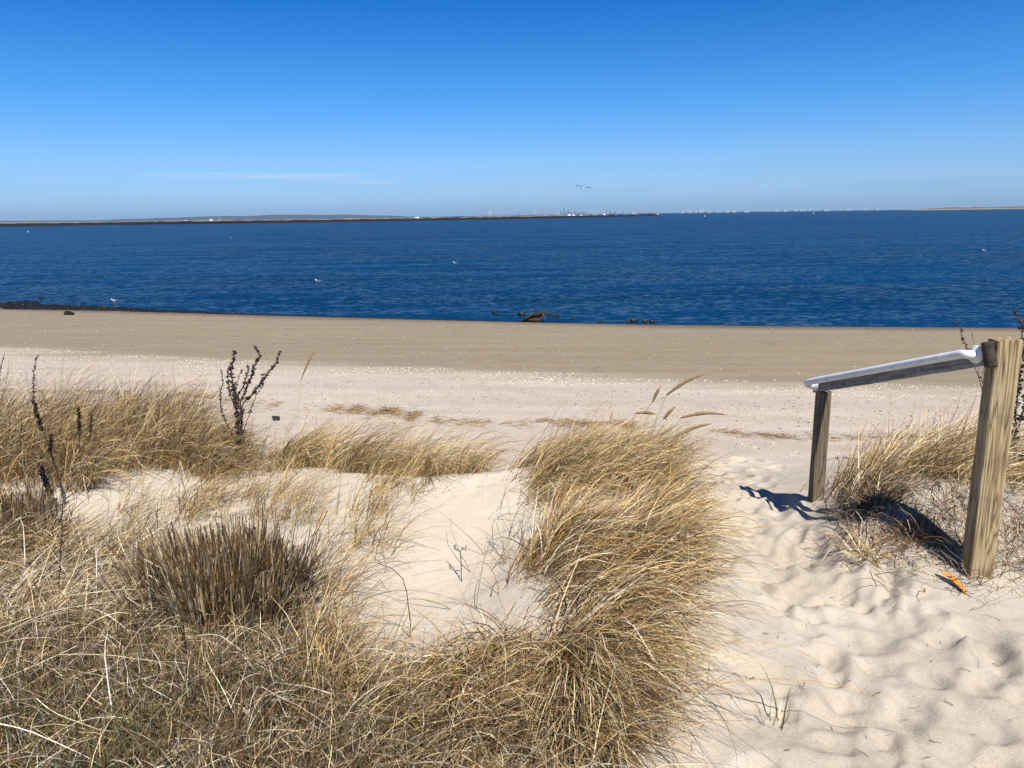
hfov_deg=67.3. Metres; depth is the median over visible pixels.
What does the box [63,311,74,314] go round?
seaweed clump
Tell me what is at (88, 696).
fallen stalks
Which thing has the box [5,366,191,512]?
grass clump
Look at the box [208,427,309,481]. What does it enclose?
grass clump
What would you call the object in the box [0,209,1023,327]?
water
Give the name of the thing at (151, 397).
grass clump
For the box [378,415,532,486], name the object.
grass clump
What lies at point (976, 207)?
scrub belt
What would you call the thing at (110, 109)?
sky
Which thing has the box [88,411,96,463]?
dried weed
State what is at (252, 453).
grass clump
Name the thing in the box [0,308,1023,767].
sand beach
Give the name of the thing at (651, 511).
grass clump
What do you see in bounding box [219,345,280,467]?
dried weed
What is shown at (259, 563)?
reed stubble
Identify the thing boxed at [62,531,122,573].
broken stalks
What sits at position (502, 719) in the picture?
grass clump
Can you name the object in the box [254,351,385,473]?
grass clump
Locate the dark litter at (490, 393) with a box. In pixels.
[0,310,1014,453]
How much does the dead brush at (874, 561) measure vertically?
0.352 m
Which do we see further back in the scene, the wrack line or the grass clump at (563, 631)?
the wrack line
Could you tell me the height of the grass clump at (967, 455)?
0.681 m
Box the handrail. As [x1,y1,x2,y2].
[804,337,1022,579]
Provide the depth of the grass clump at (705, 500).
3.88 m
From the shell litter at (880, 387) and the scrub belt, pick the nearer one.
the shell litter at (880, 387)
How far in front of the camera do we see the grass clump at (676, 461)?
4.38 m
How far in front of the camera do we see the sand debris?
2.65 m
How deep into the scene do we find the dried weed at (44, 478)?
4.08 m
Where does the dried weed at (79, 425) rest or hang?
on the sand beach at (914, 648)
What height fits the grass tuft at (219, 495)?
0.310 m
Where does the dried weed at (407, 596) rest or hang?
on the sand beach at (914, 648)
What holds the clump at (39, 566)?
on the sand beach at (914, 648)
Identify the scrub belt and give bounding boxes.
[931,206,1023,208]
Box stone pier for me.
[0,214,661,226]
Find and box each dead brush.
[794,471,946,558]
[794,502,962,590]
[853,460,1023,580]
[905,473,1023,620]
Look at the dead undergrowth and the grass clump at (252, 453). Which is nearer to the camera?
the dead undergrowth
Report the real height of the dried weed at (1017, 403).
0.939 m
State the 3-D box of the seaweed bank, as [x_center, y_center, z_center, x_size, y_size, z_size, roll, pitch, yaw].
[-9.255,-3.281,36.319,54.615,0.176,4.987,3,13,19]
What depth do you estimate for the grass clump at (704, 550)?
3.17 m
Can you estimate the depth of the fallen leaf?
3.21 m
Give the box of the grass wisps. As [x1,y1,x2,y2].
[636,506,895,767]
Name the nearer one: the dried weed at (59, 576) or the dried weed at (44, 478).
the dried weed at (59, 576)
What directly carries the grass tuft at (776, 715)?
on the sand beach at (914, 648)
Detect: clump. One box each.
[0,364,93,434]
[0,371,128,494]
[0,470,234,669]
[1,345,173,436]
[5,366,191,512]
[58,376,278,483]
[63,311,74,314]
[82,360,240,439]
[169,411,301,485]
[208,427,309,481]
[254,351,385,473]
[313,401,467,477]
[325,597,769,767]
[352,584,564,767]
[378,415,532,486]
[388,556,734,767]
[486,400,633,498]
[486,544,779,767]
[491,468,683,663]
[503,450,621,516]
[532,388,688,507]
[554,464,768,564]
[555,461,804,676]
[599,489,814,641]
[602,373,757,511]
[800,398,974,533]
[873,387,1023,504]
[1005,418,1023,497]
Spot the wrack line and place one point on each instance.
(416, 414)
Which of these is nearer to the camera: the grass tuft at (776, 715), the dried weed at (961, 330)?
the grass tuft at (776, 715)
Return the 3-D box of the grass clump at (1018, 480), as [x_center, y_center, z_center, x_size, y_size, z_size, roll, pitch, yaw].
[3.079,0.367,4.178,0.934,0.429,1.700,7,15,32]
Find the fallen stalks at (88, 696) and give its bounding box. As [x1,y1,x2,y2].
[0,583,499,764]
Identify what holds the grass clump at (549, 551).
on the sand beach at (914, 648)
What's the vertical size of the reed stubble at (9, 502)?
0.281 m
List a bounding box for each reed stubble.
[0,468,92,556]
[62,503,376,657]
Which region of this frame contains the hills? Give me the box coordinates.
[0,210,844,222]
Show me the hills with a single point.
(260, 217)
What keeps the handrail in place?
on the sand beach at (914, 648)
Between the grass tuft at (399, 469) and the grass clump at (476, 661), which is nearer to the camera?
the grass clump at (476, 661)
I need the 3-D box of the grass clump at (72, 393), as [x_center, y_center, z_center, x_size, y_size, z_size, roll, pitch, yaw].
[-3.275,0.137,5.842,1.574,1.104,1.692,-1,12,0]
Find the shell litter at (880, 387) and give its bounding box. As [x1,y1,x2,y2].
[0,312,1023,458]
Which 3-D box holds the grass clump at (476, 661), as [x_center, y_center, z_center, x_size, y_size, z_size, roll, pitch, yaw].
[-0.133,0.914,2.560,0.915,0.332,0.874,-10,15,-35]
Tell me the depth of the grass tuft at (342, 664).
2.53 m
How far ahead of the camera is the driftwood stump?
33.17 m
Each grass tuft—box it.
[88,445,255,547]
[152,452,290,534]
[233,443,374,529]
[240,575,529,742]
[279,461,458,648]
[310,447,449,567]
[350,445,463,508]
[736,667,804,731]
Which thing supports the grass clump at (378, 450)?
on the sand beach at (914, 648)
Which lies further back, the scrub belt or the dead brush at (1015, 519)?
the scrub belt
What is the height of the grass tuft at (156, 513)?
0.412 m
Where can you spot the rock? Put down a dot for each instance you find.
(633, 320)
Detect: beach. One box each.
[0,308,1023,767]
[892,208,1023,210]
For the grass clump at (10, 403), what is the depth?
5.75 m
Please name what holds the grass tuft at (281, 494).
on the sand beach at (914, 648)
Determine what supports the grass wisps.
on the sand beach at (914, 648)
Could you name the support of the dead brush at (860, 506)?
on the sand beach at (914, 648)
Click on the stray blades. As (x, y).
(521, 536)
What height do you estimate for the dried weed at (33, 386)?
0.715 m
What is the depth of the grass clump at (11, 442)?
4.76 m
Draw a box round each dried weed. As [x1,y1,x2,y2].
[15,399,75,504]
[31,355,40,449]
[58,500,62,592]
[76,406,82,479]
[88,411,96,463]
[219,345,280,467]
[377,563,410,636]
[453,544,466,580]
[952,318,983,389]
[1010,310,1023,484]
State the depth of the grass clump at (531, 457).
4.42 m
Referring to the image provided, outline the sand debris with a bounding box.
[690,475,1012,767]
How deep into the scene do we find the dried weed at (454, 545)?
3.56 m
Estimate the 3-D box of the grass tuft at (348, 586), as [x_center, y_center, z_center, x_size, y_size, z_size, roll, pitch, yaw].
[-0.606,0.686,3.373,0.871,0.527,1.540,-1,12,0]
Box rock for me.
[630,318,637,322]
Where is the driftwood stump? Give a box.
[521,311,546,321]
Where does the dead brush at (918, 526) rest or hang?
on the sand beach at (914, 648)
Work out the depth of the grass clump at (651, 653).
2.48 m
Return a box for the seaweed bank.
[0,301,958,327]
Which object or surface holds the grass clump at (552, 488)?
on the sand beach at (914, 648)
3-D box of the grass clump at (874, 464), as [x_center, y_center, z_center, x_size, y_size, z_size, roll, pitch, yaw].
[2.127,0.373,4.303,0.932,0.742,1.912,5,14,26]
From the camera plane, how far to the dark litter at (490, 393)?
15.05 m
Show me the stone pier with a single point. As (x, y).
(4, 224)
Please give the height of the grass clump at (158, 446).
0.604 m
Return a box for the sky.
[0,0,1023,220]
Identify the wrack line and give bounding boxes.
[0,388,1021,442]
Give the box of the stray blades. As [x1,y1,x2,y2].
[393,454,556,615]
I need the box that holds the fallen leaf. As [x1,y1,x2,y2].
[940,569,971,597]
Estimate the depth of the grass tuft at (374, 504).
3.95 m
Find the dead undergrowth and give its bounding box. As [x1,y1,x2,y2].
[0,572,554,767]

